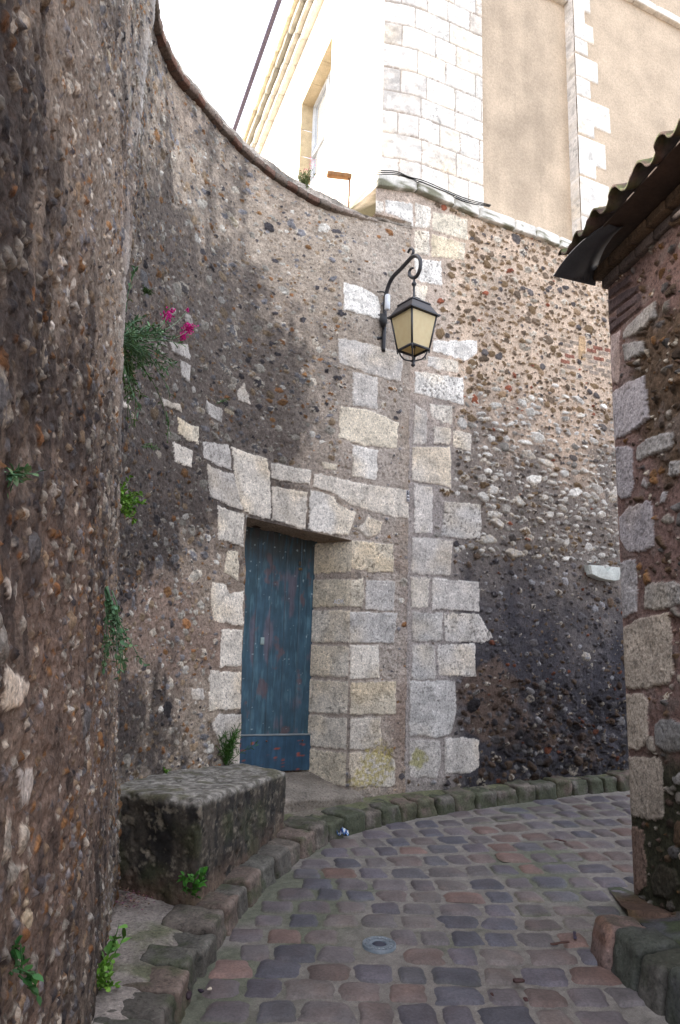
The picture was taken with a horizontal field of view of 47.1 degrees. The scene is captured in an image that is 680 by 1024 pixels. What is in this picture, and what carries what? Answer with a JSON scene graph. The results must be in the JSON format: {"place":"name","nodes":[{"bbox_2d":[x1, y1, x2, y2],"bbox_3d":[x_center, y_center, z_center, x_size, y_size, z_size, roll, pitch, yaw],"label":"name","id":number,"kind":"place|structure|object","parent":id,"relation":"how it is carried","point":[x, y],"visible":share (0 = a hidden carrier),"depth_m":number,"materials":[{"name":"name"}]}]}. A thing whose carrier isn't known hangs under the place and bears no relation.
{"place":"outdoors","nodes":[
{"label":"outdoors","id":0,"kind":"place"},
{"bbox_2d":[9,935,43,1005],"bbox_3d":[-0.617,0.868,1.487,0.118,0.119,0.069,-8,-15,39],"label":"wall nettle","id":1,"kind":"object","parent":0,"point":[30,978],"depth_m":1.48,"materials":[{"name":"green plant"}]},
{"bbox_2d":[159,0,310,185],"label":"sky","id":2,"kind":"structure","parent":0,"point":[216,43],"materials":[{"name":"white"}]},
{"bbox_2d":[240,525,316,770],"bbox_3d":[-0.584,0.997,6.032,0.976,1.935,0.103,9,-14,-32],"label":"wooden door","id":3,"kind":"structure","parent":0,"point":[277,643],"depth_m":6.08,"materials":[{"name":"paint"}]},
{"bbox_2d":[241,526,316,733],"bbox_3d":[-0.588,1.030,6.026,0.891,1.868,0.009,9,-14,-32],"label":"door panel","id":4,"kind":"structure","parent":3,"relation":"in","point":[276,677],"depth_m":6.10,"materials":[{"name":"paint"}]},
{"bbox_2d":[91,774,608,1023],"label":"pavement","id":5,"kind":"structure","parent":0,"point":[144,931],"depth_m":3.44,"materials":[{"name":"stone"}]},
{"bbox_2d":[96,955,121,991],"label":"weeds","id":6,"kind":"object","parent":5,"relation":"on","point":[102,968],"visible":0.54,"depth_m":2.93,"materials":[{"name":"green plant"}]},
{"bbox_2d":[102,924,130,961],"bbox_3d":[-0.885,1.732,3.124,0.104,0.168,0.140,-9,-16,43],"label":"maple seedling","id":7,"kind":"object","parent":5,"relation":"on","point":[113,945],"visible":0.81,"depth_m":3.12,"materials":[{"name":"green plant"}]},
{"bbox_2d":[114,886,152,913],"bbox_3d":[-1.007,1.877,3.838,0.246,0.047,0.473,2,-12,0],"label":"leaf debris","id":8,"kind":"object","parent":5,"relation":"on","point":[130,901],"visible":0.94,"depth_m":3.77,"materials":[{"name":"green plant"}]},
{"bbox_2d":[118,763,285,905],"bbox_3d":[-0.778,1.847,4.665,0.721,0.537,1.670,-2,-12,18],"label":"stone bench","id":9,"kind":"object","parent":5,"relation":"on","point":[221,822],"visible":0.91,"depth_m":4.01,"materials":[{"name":"grey stone"}]},
{"bbox_2d":[216,722,257,764],"bbox_3d":[-0.753,1.593,5.311,0.316,0.306,0.279,-7,-15,37],"label":"grassy tuft","id":10,"kind":"object","parent":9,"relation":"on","point":[228,750],"visible":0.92,"depth_m":5.29,"materials":[{"name":"green plant"}]},
{"bbox_2d":[180,791,667,1023],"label":"road","id":11,"kind":"structure","parent":0,"point":[468,912],"depth_m":3.85,"materials":[{"name":"stone"}]},
{"bbox_2d":[186,991,191,999],"bbox_3d":[-0.602,1.908,3.085,0.034,0.023,0.048,2,-12,0],"label":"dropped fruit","id":12,"kind":"object","parent":11,"relation":"on","point":[188,995],"visible":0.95,"depth_m":3.07,"materials":[{"name":"food"}]},
{"bbox_2d":[337,827,348,835],"bbox_3d":[0.019,2.151,5.272,0.083,0.058,0.060,2,-12,0],"label":"crumpled wrapper","id":13,"kind":"object","parent":11,"relation":"on","point":[344,831],"visible":1,"depth_m":5.25,"materials":[{"name":"plastic"}]},
{"bbox_2d":[362,936,395,953],"bbox_3d":[0.182,2.021,3.643,0.158,0.036,0.158,2,-12,0],"label":"valve cover","id":14,"kind":"object","parent":11,"relation":"on","point":[379,945],"visible":1,"depth_m":3.63,"materials":[{"name":"metal"}]},
{"bbox_2d":[513,978,524,982],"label":"dead leaf","id":15,"kind":"object","parent":11,"relation":"on","point":[518,980],"visible":1,"depth_m":3.28,"materials":[{"name":"brown plant"}]},
{"bbox_2d":[550,940,569,945],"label":"dead leaf","id":16,"kind":"object","parent":11,"relation":"on","point":[560,942],"visible":1,"depth_m":3.67,"materials":[{"name":"brown plant"}]},
{"bbox_2d":[590,914,644,969],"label":"kerb block","id":17,"kind":"structure","parent":11,"relation":"on","point":[605,927],"depth_m":3.53,"materials":[{"name":"stone"}]},
{"bbox_2d":[611,926,679,991],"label":"kerb block","id":18,"kind":"structure","parent":11,"relation":"on","point":[634,946],"depth_m":3.35,"materials":[{"name":"stone"}]},
{"bbox_2d":[638,948,679,1015],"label":"kerb block","id":19,"kind":"structure","parent":11,"relation":"on","point":[657,967],"depth_m":3.17,"materials":[{"name":"stone"}]},
{"bbox_2d":[665,966,679,1023],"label":"kerb block","id":20,"kind":"structure","parent":11,"relation":"on","point":[672,1012],"depth_m":3.04,"materials":[{"name":"stone"}]},
{"bbox_2d":[608,887,679,945],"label":"side pavement","id":21,"kind":"structure","parent":0,"point":[642,912],"depth_m":3.97,"materials":[{"name":"stone"}]},
{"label":"ground","id":22,"kind":"structure","parent":0,"visible":0},
{"bbox_2d":[0,0,413,1023],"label":"curved wall","id":23,"kind":"structure","parent":22,"relation":"on","point":[124,146],"depth_m":4.88,"materials":[{"name":"stone"}]},
{"bbox_2d":[4,462,45,495],"bbox_3d":[-0.583,-0.053,1.405,0.082,0.074,0.064,2,-12,0],"label":"wall sprout","id":24,"kind":"object","parent":23,"relation":"attached to","point":[15,475],"depth_m":1.41,"materials":[{"name":"green plant"}]},
{"bbox_2d":[101,586,149,679],"bbox_3d":[-0.790,0.441,2.845,0.136,0.339,0.210,12,-15,-39],"label":"ivy strand","id":25,"kind":"object","parent":23,"relation":"attached to","point":[112,610],"visible":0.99,"depth_m":2.85,"materials":[{"name":"green plant"}]},
{"bbox_2d":[120,475,146,524],"bbox_3d":[-0.964,-0.052,3.551,0.234,0.215,0.136,-8,-15,38],"label":"wall weed","id":26,"kind":"object","parent":23,"relation":"on","point":[126,501],"depth_m":3.52,"materials":[{"name":"green plant"}]},
{"bbox_2d":[141,285,153,295],"bbox_3d":[-1.173,-1.337,4.767,0.080,0.075,0.085,2,-12,0],"label":"fern tuft","id":27,"kind":"object","parent":23,"relation":"on","point":[147,290],"visible":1,"depth_m":4.76,"materials":[{"name":"green plant"}]},
{"bbox_2d":[141,443,159,449],"bbox_3d":[-1.147,-0.395,4.734,0.040,0.062,0.160,-5,-14,29],"label":"creeping sprig","id":28,"kind":"object","parent":23,"relation":"attached to","point":[149,446],"visible":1,"depth_m":4.72,"materials":[{"name":"green plant"}]},
{"bbox_2d":[123,265,198,416],"bbox_3d":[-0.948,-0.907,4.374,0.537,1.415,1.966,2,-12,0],"label":"flowering valerian","id":29,"kind":"object","parent":23,"relation":"attached to","point":[132,343],"visible":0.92,"depth_m":3.49,"materials":[{"name":"green plant"}]},
{"bbox_2d":[122,353,164,427],"bbox_3d":[-0.950,-0.540,3.558,0.187,0.343,0.307,-3,-13,21],"label":"trailing valerian","id":30,"kind":"object","parent":29,"relation":"hanging from","point":[134,390],"visible":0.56,"depth_m":3.55,"materials":[{"name":"green plant"}]},
{"bbox_2d":[164,412,172,442],"bbox_3d":[-1.101,-0.543,5.035,0.061,0.243,0.112,7,-13,-22],"label":"hanging sprig","id":31,"kind":"object","parent":23,"relation":"hanging from","point":[167,421],"visible":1,"depth_m":5.05,"materials":[{"name":"green plant"}]},
{"bbox_2d":[279,157,326,187],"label":"wall top valerian","id":32,"kind":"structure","parent":23,"relation":"on","point":[306,180],"depth_m":6.70,"materials":[{"name":"green plant"}]},
{"bbox_2d":[327,171,351,206],"bbox_3d":[-0.018,-2.825,7.302,0.236,0.766,0.062,4,-12,-11],"label":"wooden post","id":33,"kind":"object","parent":23,"relation":"on","point":[339,175],"visible":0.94,"depth_m":7.36,"materials":[{"name":"brown wood"}]},
{"bbox_2d":[377,291,389,327],"bbox_3d":[0.377,-1.749,6.710,0.124,0.333,0.069,-5,-13,27],"label":"junction box","id":34,"kind":"object","parent":23,"relation":"attached to","point":[383,320],"visible":1,"depth_m":6.67,"materials":[{"name":"grey plastic"}]},
{"bbox_2d":[377,247,440,366],"bbox_3d":[0.515,-1.673,6.522,0.310,1.086,0.622,10,-14,-34],"label":"wall lantern","id":35,"kind":"object","parent":23,"relation":"attached to","point":[413,318],"depth_m":6.30,"materials":[{"name":"paint"}]},
{"bbox_2d":[93,769,629,1023],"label":"kerb","id":36,"kind":"structure","parent":22,"relation":"on","point":[206,925],"depth_m":4.36,"materials":[{"name":"stone"}]},
{"bbox_2d":[176,866,208,898],"bbox_3d":[-0.715,1.810,3.788,0.144,0.178,0.165,2,-12,0],"label":"nettle","id":37,"kind":"object","parent":36,"relation":"on","point":[200,881],"visible":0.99,"depth_m":3.76,"materials":[{"name":"green plant"}]},
{"bbox_2d":[233,0,679,240],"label":"tall building","id":38,"kind":"structure","parent":22,"relation":"on","point":[556,117],"depth_m":9.00,"materials":[{"name":"stone"}]},
{"bbox_2d":[298,36,332,184],"bbox_3d":[-0.252,-5.203,10.591,0.210,1.724,1.331,6,-13,-19],"label":"window","id":39,"kind":"structure","parent":38,"relation":"in","point":[315,112],"depth_m":11.08,"materials":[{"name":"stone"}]},
{"bbox_2d":[342,175,628,792],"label":"flint wall","id":40,"kind":"structure","parent":22,"relation":"on","point":[515,667],"depth_m":7.09,"materials":[{"name":"stone"}]},
{"bbox_2d":[406,490,409,501],"bbox_3d":[0.573,-0.134,6.577,0.032,0.100,0.010,8,-13,-28],"label":"plaque","id":41,"kind":"object","parent":40,"relation":"attached to","point":[407,495],"visible":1,"depth_m":6.58,"materials":[{"name":"grey metal"}]},
{"bbox_2d":[376,170,490,206],"bbox_3d":[0.882,-2.974,7.228,1.267,0.126,0.051,8,-13,-27],"label":"power cable","id":42,"kind":"object","parent":40,"relation":"on","point":[414,179],"visible":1,"depth_m":7.24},
{"bbox_2d":[584,565,619,581],"bbox_3d":[2.477,0.580,7.393,0.395,0.137,0.121,7,-13,-26],"label":"projecting stone","id":43,"kind":"object","parent":40,"relation":"attached to","point":[602,573],"visible":1,"depth_m":7.33,"materials":[{"name":"stone"}]},
{"bbox_2d":[554,118,679,914],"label":"stone outbuilding","id":44,"kind":"structure","parent":22,"relation":"on","point":[626,240],"depth_m":4.44,"materials":[{"name":"stone"}]}
]}

